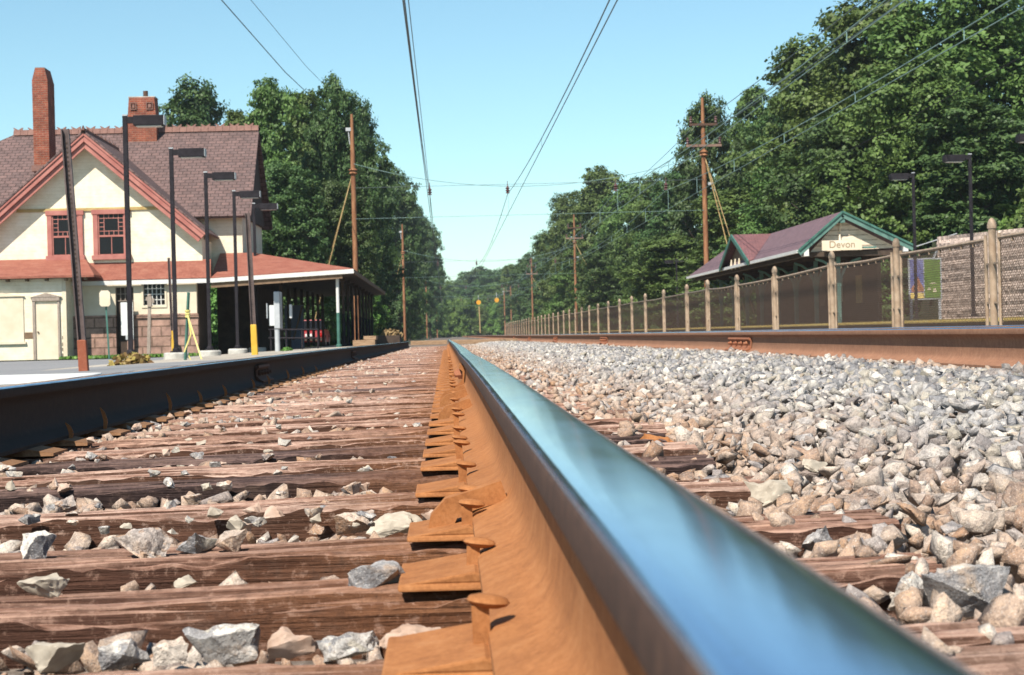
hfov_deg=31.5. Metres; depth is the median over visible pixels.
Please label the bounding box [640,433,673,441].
rusty tie plate
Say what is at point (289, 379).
railroad tie
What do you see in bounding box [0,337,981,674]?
ballast bed
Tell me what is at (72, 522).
stone
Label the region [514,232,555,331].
tree
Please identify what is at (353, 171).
rail pole
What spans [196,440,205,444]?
stone
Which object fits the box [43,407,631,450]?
railroad tie
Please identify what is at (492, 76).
sky
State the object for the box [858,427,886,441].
stone
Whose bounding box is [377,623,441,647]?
stone
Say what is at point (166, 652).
stone
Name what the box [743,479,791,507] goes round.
stone
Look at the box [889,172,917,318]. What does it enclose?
lamp post
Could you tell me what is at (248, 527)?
stone
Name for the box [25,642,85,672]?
stone
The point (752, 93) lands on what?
tree
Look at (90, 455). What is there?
stone
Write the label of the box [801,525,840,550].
stone
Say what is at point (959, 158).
lamp post
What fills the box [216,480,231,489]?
stone
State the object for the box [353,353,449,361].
railroad tie
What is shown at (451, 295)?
tree
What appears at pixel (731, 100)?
supply wire
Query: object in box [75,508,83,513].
stone
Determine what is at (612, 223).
tree
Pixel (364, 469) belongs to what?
stone
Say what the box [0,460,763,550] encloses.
railroad tie
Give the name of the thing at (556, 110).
overhead line
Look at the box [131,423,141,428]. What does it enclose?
stone
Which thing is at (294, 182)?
tree
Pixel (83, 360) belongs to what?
steel post
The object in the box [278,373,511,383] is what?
railroad tie
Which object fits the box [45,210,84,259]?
window
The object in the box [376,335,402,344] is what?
timber stack
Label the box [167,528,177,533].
stone
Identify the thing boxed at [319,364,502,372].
railroad tie
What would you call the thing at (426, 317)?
rail pole
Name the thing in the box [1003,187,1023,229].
bush
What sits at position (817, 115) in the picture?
overhead line
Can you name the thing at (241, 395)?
railroad tie
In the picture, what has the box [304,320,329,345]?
parked car
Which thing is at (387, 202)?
tree
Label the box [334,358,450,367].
railroad tie
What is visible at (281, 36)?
supply wire
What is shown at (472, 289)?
tree
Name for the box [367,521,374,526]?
stone
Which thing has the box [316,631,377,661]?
stone
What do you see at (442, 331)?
bush
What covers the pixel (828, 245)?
station sign
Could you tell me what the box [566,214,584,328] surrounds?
rail pole
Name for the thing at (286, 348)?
weed tuft
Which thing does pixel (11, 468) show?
stone
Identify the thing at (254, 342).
steel post
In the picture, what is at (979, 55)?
tree
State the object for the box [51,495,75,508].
stone
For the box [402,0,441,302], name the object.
overhead line
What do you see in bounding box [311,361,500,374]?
railroad tie
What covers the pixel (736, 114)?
overhead line
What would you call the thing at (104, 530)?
stone
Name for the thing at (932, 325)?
platform face
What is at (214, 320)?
bush
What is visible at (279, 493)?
stone
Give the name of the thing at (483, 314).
bush
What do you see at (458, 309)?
bush
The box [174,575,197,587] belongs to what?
stone
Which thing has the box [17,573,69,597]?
stone
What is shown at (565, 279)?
tree
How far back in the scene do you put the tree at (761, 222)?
105.08 m
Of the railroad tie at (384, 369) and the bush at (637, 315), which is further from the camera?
the bush at (637, 315)
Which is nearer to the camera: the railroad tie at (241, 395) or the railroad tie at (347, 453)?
the railroad tie at (347, 453)
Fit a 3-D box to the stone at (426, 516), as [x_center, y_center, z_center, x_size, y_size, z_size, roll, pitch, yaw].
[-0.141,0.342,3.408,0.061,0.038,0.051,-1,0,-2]
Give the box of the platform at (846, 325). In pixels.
[571,321,1017,332]
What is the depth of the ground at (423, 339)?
292.36 m
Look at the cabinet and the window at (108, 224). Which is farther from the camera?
the window at (108, 224)
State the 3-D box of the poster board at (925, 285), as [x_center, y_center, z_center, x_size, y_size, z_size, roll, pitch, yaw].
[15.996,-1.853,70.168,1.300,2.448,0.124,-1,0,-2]
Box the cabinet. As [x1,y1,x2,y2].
[266,292,291,350]
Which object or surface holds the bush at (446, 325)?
on the ground at (423, 339)
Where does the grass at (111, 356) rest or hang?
on the lawn strip
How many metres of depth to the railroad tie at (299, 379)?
15.54 m
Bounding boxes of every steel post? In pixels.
[60,129,88,370]
[167,258,173,349]
[245,213,257,354]
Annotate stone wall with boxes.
[916,228,1023,318]
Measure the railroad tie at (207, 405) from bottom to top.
0.282 m
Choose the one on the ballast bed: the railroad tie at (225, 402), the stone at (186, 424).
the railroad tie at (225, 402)
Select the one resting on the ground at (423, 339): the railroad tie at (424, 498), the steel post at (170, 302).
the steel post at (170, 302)
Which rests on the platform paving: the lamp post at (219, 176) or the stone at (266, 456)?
the lamp post at (219, 176)
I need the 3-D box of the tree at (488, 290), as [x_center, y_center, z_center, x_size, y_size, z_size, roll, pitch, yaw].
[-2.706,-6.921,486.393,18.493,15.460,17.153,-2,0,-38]
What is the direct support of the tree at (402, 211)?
on the ground at (423, 339)
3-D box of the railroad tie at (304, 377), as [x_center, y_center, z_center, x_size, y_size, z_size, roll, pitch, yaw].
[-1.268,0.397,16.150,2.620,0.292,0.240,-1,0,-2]
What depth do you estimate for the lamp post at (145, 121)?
36.89 m
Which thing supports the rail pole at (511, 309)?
on the ground at (423, 339)
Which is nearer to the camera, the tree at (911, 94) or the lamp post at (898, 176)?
the lamp post at (898, 176)
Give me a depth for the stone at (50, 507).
3.72 m
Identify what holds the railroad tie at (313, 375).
on the ballast bed
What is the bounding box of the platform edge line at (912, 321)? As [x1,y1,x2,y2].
[580,317,1023,331]
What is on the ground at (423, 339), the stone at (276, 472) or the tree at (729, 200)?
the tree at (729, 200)
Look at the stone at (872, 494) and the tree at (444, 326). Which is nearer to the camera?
the stone at (872, 494)
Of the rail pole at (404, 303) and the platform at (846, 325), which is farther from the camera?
the rail pole at (404, 303)
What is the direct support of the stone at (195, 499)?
on the crib gravel at (90, 654)
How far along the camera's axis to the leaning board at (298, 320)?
67.22 m
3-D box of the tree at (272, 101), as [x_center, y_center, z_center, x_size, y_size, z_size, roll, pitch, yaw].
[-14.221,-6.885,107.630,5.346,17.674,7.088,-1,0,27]
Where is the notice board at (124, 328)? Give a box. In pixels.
[121,302,134,350]
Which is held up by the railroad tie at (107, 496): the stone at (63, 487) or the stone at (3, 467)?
the stone at (63, 487)
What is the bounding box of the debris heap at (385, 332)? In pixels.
[380,329,402,337]
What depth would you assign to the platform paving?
37.69 m
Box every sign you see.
[99,290,109,358]
[822,240,861,250]
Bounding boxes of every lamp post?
[122,114,166,359]
[164,147,205,359]
[199,171,235,356]
[228,190,260,353]
[249,203,277,352]
[664,260,678,326]
[674,258,690,326]
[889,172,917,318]
[942,153,977,316]
[1015,134,1023,142]
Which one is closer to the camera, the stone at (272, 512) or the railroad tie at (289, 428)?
the stone at (272, 512)
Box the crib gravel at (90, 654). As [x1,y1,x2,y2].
[0,346,538,674]
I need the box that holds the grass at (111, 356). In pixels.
[59,353,198,359]
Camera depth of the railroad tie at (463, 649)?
1.75 m
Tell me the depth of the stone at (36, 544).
2.84 m
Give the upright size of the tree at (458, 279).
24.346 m
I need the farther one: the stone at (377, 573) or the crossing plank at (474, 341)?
the crossing plank at (474, 341)
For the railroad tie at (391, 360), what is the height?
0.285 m
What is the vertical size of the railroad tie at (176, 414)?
0.306 m
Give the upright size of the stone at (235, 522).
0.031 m
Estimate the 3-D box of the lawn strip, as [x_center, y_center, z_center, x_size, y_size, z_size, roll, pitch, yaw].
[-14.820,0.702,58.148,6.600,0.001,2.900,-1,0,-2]
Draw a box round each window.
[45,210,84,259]
[91,209,131,259]
[141,284,166,307]
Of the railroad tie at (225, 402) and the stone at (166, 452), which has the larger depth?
the railroad tie at (225, 402)
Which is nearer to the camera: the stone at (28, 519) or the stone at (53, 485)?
the stone at (28, 519)
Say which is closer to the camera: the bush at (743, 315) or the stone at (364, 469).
the stone at (364, 469)
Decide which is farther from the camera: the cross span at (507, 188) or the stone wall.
the cross span at (507, 188)
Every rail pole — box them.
[315,114,358,339]
[388,224,406,340]
[425,281,427,337]
[503,290,505,332]
[506,285,514,333]
[526,258,539,333]
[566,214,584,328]
[686,98,755,325]
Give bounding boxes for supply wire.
[221,0,317,102]
[251,0,331,92]
[514,0,863,280]
[518,0,889,280]
[527,0,903,275]
[660,55,1023,247]
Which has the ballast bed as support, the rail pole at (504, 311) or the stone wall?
the rail pole at (504, 311)
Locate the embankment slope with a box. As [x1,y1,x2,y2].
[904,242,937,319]
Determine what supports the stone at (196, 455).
on the railroad tie at (347, 453)
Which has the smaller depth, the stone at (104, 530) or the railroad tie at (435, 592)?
the railroad tie at (435, 592)
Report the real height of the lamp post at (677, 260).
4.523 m
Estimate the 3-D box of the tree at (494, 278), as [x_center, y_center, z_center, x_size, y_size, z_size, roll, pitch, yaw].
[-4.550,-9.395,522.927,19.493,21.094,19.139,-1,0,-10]
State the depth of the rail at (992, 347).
12.14 m
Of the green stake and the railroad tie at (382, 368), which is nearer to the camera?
the railroad tie at (382, 368)
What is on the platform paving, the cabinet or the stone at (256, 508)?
the cabinet
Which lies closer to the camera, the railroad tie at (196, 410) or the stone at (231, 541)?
the stone at (231, 541)
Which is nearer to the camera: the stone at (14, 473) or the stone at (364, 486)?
the stone at (364, 486)
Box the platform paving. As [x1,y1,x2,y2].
[42,345,354,370]
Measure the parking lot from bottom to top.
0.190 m
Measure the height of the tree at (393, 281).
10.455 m
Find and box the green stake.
[184,292,201,359]
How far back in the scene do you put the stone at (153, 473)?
4.58 m
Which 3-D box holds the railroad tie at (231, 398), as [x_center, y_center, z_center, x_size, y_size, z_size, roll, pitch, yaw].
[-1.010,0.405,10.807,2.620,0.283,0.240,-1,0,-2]
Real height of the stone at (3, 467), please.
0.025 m
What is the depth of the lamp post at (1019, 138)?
49.21 m
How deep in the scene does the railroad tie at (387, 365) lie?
22.11 m
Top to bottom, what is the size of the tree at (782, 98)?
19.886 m
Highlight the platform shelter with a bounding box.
[686,211,912,326]
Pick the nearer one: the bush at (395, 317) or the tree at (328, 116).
the tree at (328, 116)
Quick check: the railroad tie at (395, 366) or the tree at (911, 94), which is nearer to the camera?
the railroad tie at (395, 366)
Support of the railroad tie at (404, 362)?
on the ballast bed
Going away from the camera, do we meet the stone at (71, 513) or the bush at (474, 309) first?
the stone at (71, 513)
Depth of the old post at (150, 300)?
58.17 m
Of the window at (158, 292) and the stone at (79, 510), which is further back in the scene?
the window at (158, 292)
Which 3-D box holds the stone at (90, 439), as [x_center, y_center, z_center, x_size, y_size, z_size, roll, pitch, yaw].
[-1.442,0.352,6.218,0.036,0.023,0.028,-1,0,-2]
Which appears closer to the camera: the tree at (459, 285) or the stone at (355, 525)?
the stone at (355, 525)
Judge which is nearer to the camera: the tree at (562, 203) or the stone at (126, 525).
the stone at (126, 525)
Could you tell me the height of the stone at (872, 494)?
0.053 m
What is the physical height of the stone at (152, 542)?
0.048 m
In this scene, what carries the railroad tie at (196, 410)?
on the ballast bed
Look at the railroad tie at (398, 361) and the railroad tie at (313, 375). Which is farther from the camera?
the railroad tie at (398, 361)
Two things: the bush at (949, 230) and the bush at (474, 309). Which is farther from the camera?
the bush at (474, 309)
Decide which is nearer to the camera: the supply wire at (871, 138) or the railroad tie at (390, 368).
the railroad tie at (390, 368)
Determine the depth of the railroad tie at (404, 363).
23.25 m
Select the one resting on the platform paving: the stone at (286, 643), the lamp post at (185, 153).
the lamp post at (185, 153)
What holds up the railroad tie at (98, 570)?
on the ballast bed
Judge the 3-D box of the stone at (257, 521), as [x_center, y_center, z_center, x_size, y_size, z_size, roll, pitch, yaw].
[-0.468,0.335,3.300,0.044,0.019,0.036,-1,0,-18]
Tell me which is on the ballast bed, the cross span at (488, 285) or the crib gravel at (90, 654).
the crib gravel at (90, 654)
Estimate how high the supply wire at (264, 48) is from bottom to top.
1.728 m
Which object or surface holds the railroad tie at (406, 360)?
on the ballast bed
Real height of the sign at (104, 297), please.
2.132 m
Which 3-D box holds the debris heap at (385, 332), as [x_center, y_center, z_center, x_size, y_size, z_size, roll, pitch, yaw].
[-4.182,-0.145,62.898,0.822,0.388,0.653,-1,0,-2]
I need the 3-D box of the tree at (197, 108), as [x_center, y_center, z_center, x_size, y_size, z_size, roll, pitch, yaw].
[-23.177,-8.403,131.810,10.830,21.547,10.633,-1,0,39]
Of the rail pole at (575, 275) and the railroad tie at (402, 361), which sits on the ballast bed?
the railroad tie at (402, 361)
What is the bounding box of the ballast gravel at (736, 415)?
[459,340,1023,655]
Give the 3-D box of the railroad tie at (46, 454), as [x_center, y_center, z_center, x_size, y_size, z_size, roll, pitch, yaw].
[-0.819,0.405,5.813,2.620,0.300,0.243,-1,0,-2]
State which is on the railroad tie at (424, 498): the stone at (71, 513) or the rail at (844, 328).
the stone at (71, 513)
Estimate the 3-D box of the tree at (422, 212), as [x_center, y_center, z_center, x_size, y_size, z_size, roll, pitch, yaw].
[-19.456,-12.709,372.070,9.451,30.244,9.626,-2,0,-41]
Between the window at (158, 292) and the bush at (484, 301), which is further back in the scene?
the bush at (484, 301)
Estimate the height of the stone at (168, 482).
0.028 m
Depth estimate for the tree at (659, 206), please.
149.65 m
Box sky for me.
[0,0,1022,281]
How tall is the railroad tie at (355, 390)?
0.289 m
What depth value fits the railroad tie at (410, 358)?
28.11 m
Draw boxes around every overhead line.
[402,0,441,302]
[463,0,617,299]
[484,0,905,307]
[495,0,1023,307]
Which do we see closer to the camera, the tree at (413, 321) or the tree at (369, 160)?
the tree at (369, 160)
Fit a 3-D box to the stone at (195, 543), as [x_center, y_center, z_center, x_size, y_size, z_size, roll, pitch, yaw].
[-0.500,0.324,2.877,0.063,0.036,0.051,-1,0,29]
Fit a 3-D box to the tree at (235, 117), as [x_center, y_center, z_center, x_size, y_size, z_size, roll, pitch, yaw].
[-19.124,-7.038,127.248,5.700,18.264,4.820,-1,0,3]
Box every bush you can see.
[210,281,231,347]
[283,296,336,345]
[284,300,332,346]
[305,296,350,346]
[320,298,364,345]
[351,295,391,342]
[387,306,399,327]
[438,311,459,337]
[439,305,453,337]
[443,294,476,336]
[459,297,477,335]
[467,304,492,334]
[469,293,487,335]
[474,303,504,334]
[523,304,539,334]
[591,298,612,330]
[623,298,650,329]
[684,293,729,326]
[714,293,756,326]
[881,245,921,320]
[903,208,1013,302]
[993,203,1023,229]
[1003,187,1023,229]
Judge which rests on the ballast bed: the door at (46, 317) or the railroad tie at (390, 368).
the railroad tie at (390, 368)
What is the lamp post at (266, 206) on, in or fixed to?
on the platform paving
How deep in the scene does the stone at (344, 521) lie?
3.33 m
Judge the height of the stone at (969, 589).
0.066 m
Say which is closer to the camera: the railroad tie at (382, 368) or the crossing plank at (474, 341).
the railroad tie at (382, 368)
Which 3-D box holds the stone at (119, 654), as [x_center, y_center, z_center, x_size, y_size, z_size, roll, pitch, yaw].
[-0.439,0.355,2.033,0.047,0.036,0.054,-1,0,40]
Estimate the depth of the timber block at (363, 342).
57.87 m
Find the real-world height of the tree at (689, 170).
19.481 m
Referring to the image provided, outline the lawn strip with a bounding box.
[5,358,98,360]
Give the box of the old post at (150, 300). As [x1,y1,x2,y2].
[146,294,154,353]
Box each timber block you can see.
[353,340,375,345]
[364,336,377,339]
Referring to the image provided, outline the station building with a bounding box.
[0,67,384,361]
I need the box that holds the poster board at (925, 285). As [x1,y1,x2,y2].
[908,258,941,319]
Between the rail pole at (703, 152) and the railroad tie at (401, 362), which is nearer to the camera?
the railroad tie at (401, 362)
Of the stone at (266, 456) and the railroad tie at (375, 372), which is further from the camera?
the railroad tie at (375, 372)
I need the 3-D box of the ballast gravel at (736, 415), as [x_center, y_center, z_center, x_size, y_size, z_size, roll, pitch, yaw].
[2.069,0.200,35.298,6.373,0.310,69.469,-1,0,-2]
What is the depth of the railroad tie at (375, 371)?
18.33 m
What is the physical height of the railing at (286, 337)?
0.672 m
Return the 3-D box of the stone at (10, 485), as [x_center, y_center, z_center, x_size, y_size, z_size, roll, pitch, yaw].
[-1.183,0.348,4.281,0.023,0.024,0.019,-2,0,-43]
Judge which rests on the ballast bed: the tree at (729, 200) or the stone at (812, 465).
the stone at (812, 465)
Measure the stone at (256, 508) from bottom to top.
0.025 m
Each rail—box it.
[0,341,409,456]
[429,340,978,674]
[462,327,1023,367]
[471,325,1023,335]
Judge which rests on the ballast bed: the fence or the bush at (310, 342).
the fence
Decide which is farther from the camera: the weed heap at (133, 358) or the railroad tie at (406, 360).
the weed heap at (133, 358)
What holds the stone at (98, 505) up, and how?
on the crib gravel at (90, 654)
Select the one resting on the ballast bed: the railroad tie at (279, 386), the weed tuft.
the railroad tie at (279, 386)
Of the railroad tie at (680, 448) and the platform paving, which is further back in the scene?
the platform paving
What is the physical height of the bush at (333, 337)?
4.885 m
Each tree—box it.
[158,72,231,126]
[223,108,246,125]
[242,73,316,257]
[245,160,350,328]
[283,88,329,191]
[297,71,380,335]
[297,178,394,343]
[332,91,403,334]
[359,131,400,310]
[369,224,409,339]
[381,160,427,340]
[389,241,418,336]
[394,194,433,340]
[403,266,429,341]
[412,204,440,339]
[419,215,445,338]
[431,254,452,337]
[443,280,465,336]
[445,292,470,336]
[447,272,474,298]
[452,285,490,300]
[459,266,493,286]
[466,270,505,294]
[471,284,500,301]
[485,285,512,306]
[490,264,523,331]
[505,255,541,332]
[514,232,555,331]
[529,190,590,332]
[531,245,561,325]
[542,248,593,330]
[554,164,629,330]
[562,233,638,330]
[590,182,644,302]
[601,171,686,328]
[609,233,714,328]
[629,163,717,328]
[658,88,748,327]
[673,187,768,325]
[712,83,775,190]
[712,161,813,317]
[721,29,850,229]
[737,108,794,207]
[744,105,910,290]
[760,0,939,223]
[798,48,1007,320]
[856,0,1023,221]
[899,95,1023,306]
[962,0,1023,188]
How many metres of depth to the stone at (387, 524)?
3.29 m
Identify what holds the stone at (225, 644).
on the crib gravel at (90, 654)
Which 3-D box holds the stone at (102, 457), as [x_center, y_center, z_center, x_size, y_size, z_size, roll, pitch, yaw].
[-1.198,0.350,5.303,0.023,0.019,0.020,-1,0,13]
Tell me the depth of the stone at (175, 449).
5.57 m
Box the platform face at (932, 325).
[577,321,1023,333]
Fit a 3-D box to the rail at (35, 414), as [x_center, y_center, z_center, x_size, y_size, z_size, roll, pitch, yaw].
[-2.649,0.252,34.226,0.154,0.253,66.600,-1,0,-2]
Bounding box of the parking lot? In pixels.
[0,356,233,385]
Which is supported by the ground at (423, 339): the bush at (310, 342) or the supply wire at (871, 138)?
the bush at (310, 342)
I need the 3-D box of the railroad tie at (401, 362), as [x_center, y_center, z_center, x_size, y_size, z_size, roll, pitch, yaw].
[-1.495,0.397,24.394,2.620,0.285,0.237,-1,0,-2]
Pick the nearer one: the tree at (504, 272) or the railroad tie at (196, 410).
the railroad tie at (196, 410)
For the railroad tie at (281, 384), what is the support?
on the ballast bed
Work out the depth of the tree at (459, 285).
604.26 m
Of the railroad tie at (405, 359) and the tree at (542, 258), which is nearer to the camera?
the railroad tie at (405, 359)
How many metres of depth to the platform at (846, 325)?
58.33 m
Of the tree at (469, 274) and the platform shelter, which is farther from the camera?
the tree at (469, 274)
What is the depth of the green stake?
32.78 m
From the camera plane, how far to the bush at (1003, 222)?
76.81 m
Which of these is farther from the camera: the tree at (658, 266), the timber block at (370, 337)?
the tree at (658, 266)
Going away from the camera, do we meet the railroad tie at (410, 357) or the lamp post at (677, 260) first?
the railroad tie at (410, 357)
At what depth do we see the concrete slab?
14.16 m
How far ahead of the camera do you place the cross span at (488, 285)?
293.92 m
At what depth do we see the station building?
59.58 m
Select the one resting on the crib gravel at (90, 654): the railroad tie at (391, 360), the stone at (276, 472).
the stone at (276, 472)
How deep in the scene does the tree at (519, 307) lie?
359.92 m
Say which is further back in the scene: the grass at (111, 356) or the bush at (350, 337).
the bush at (350, 337)
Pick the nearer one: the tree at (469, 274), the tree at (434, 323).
the tree at (434, 323)
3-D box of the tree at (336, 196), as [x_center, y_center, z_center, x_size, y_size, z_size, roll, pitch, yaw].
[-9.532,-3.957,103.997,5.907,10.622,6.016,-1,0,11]
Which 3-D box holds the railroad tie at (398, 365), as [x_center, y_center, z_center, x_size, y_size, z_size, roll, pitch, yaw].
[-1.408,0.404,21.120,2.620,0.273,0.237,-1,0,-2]
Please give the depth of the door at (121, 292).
59.58 m
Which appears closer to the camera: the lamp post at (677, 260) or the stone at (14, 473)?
the stone at (14, 473)
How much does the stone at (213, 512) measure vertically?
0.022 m
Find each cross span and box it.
[355,155,702,218]
[407,245,574,277]
[434,276,529,296]
[441,292,505,306]
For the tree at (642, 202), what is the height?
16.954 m
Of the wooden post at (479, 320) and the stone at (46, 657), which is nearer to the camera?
the stone at (46, 657)
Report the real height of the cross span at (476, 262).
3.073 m
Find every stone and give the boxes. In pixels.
[0,462,9,471]
[5,480,15,490]
[6,471,22,476]
[8,466,15,470]
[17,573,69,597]
[18,514,40,524]
[21,530,56,558]
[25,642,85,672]
[45,504,54,510]
[47,478,58,489]
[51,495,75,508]
[57,483,72,492]
[64,511,77,516]
[66,519,78,524]
[67,464,75,469]
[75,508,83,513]
[85,451,98,459]
[86,437,96,442]
[94,502,102,507]
[98,526,109,533]
[98,638,151,670]
[99,454,106,459]
[113,527,172,557]
[120,523,131,528]
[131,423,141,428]
[147,469,160,476]
[152,636,188,665]
[162,449,169,455]
[163,477,174,487]
[166,500,176,508]
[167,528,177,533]
[171,447,179,452]
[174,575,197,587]
[176,533,216,553]
[180,422,191,426]
[181,470,189,474]
[182,623,260,665]
[183,494,201,504]
[185,516,193,522]
[190,452,203,458]
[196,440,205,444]
[201,483,211,490]
[207,507,223,517]
[209,461,220,466]
[215,529,247,551]
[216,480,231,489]
[226,515,245,529]
[242,521,252,530]
[243,502,261,513]
[244,516,266,526]
[261,453,274,459]
[264,506,284,518]
[266,627,318,659]
[273,469,282,474]
[276,490,286,495]
[277,437,291,445]
[304,507,322,516]
[307,523,323,534]
[310,513,320,522]
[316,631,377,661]
[333,510,373,534]
[341,482,360,494]
[348,560,404,588]
[352,522,359,527]
[356,511,375,520]
[357,467,369,471]
[360,482,369,490]
[366,511,422,537]
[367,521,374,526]
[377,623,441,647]
[421,509,432,520]
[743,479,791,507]
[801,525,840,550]
[802,458,827,473]
[836,485,895,508]
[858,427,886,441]
[887,570,928,610]
[921,563,1009,617]
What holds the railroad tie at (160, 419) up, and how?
on the ballast bed
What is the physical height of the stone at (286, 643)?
0.038 m
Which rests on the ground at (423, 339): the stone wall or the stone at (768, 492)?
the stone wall
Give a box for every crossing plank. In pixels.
[411,340,446,344]
[451,338,517,343]
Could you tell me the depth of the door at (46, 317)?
58.20 m
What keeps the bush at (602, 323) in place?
on the ground at (423, 339)
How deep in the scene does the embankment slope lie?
75.90 m
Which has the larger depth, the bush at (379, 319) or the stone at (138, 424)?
the bush at (379, 319)
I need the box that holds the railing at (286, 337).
[268,329,318,350]
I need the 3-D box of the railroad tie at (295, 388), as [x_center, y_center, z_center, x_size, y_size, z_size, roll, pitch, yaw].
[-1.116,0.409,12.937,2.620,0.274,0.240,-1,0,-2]
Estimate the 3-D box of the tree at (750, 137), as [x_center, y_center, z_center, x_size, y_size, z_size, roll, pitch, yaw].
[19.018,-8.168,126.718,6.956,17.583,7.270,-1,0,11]
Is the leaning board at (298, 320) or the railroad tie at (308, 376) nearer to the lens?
the railroad tie at (308, 376)
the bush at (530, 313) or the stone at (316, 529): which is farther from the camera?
the bush at (530, 313)
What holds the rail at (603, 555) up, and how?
on the railroad tie at (160, 419)
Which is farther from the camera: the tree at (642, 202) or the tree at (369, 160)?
the tree at (642, 202)
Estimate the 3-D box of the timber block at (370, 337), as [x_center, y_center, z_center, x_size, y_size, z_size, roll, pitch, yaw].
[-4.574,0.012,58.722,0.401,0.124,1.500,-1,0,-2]
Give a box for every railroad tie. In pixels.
[0,425,666,475]
[0,435,697,488]
[0,439,715,512]
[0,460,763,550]
[0,485,901,596]
[0,537,942,668]
[1,412,666,463]
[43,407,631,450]
[74,593,1023,674]
[78,407,627,437]
[112,397,597,431]
[137,391,586,424]
[157,393,584,419]
[175,394,582,414]
[190,384,573,409]
[204,381,551,404]
[218,385,562,401]
[230,379,550,398]
[238,374,545,394]
[249,373,525,392]
[256,376,538,390]
[264,371,538,387]
[271,368,532,385]
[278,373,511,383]
[285,370,509,381]
[290,366,508,380]
[296,364,516,378]
[300,365,517,377]
[305,365,448,376]
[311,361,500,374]
[315,361,451,373]
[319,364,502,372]
[322,360,503,371]
[326,358,450,370]
[330,362,500,368]
[332,359,447,368]
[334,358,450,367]
[337,356,487,366]
[341,357,449,365]
[343,358,444,364]
[345,354,448,363]
[348,355,449,364]
[348,356,450,365]
[350,357,443,362]
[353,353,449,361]
[357,359,444,364]
[358,354,449,362]
[364,352,484,359]
[367,355,446,360]
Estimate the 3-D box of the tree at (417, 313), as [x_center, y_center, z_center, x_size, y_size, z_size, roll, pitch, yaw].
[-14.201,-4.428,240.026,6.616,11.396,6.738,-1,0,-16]
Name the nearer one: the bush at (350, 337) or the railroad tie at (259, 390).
the railroad tie at (259, 390)
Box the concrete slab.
[0,373,101,383]
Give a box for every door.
[32,293,60,359]
[116,287,133,354]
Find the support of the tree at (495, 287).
on the ground at (423, 339)
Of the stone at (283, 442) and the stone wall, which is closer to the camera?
the stone at (283, 442)
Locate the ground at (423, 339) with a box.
[312,334,525,346]
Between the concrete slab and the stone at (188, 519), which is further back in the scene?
the concrete slab
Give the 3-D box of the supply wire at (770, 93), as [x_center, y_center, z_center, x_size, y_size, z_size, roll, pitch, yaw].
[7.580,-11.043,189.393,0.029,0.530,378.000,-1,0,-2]
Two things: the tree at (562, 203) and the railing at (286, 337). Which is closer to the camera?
the railing at (286, 337)
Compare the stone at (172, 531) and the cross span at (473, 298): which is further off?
the cross span at (473, 298)
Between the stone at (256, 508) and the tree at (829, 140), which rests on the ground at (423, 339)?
the tree at (829, 140)
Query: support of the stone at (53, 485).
on the railroad tie at (107, 496)
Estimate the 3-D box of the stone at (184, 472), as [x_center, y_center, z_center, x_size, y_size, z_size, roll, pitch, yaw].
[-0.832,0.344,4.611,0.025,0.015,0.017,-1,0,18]
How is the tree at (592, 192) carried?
on the ground at (423, 339)
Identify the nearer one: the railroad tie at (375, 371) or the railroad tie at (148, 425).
the railroad tie at (148, 425)
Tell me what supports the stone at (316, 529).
on the crib gravel at (90, 654)
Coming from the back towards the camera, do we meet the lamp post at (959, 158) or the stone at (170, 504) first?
the lamp post at (959, 158)
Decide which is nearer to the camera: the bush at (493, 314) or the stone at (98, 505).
the stone at (98, 505)
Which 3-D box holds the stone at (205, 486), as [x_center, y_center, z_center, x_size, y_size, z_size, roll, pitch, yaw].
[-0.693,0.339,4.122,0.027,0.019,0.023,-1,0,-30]
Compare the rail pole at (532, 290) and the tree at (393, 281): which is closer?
the tree at (393, 281)
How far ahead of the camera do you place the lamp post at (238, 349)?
55.88 m
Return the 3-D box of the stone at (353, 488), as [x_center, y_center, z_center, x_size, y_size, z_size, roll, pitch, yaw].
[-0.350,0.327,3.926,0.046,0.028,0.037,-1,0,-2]
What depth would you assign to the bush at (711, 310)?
130.47 m
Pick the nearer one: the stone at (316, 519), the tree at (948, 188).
the stone at (316, 519)
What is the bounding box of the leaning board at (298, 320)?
[292,306,302,339]
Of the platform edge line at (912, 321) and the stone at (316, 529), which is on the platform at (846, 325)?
the platform edge line at (912, 321)
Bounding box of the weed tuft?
[280,346,292,350]
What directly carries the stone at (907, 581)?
on the ballast gravel at (736, 415)
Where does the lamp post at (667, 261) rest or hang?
on the platform at (846, 325)
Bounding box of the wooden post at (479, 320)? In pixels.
[479,306,480,332]
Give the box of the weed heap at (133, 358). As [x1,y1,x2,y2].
[108,351,153,365]
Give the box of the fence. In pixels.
[505,218,1023,334]
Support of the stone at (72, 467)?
on the crib gravel at (90, 654)
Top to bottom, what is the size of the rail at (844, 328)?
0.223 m
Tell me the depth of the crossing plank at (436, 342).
67.94 m
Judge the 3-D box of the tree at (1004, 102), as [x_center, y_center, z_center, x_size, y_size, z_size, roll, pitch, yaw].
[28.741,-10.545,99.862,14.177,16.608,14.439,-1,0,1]
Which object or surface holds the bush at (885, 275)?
on the ground at (423, 339)
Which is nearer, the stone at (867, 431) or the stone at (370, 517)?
the stone at (370, 517)
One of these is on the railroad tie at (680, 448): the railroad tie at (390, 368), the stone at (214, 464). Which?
the stone at (214, 464)
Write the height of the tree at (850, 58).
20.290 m
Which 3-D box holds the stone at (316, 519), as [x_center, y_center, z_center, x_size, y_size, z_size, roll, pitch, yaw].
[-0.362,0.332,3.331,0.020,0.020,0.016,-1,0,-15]
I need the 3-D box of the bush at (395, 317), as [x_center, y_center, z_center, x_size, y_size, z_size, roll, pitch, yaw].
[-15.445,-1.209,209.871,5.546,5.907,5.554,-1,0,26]

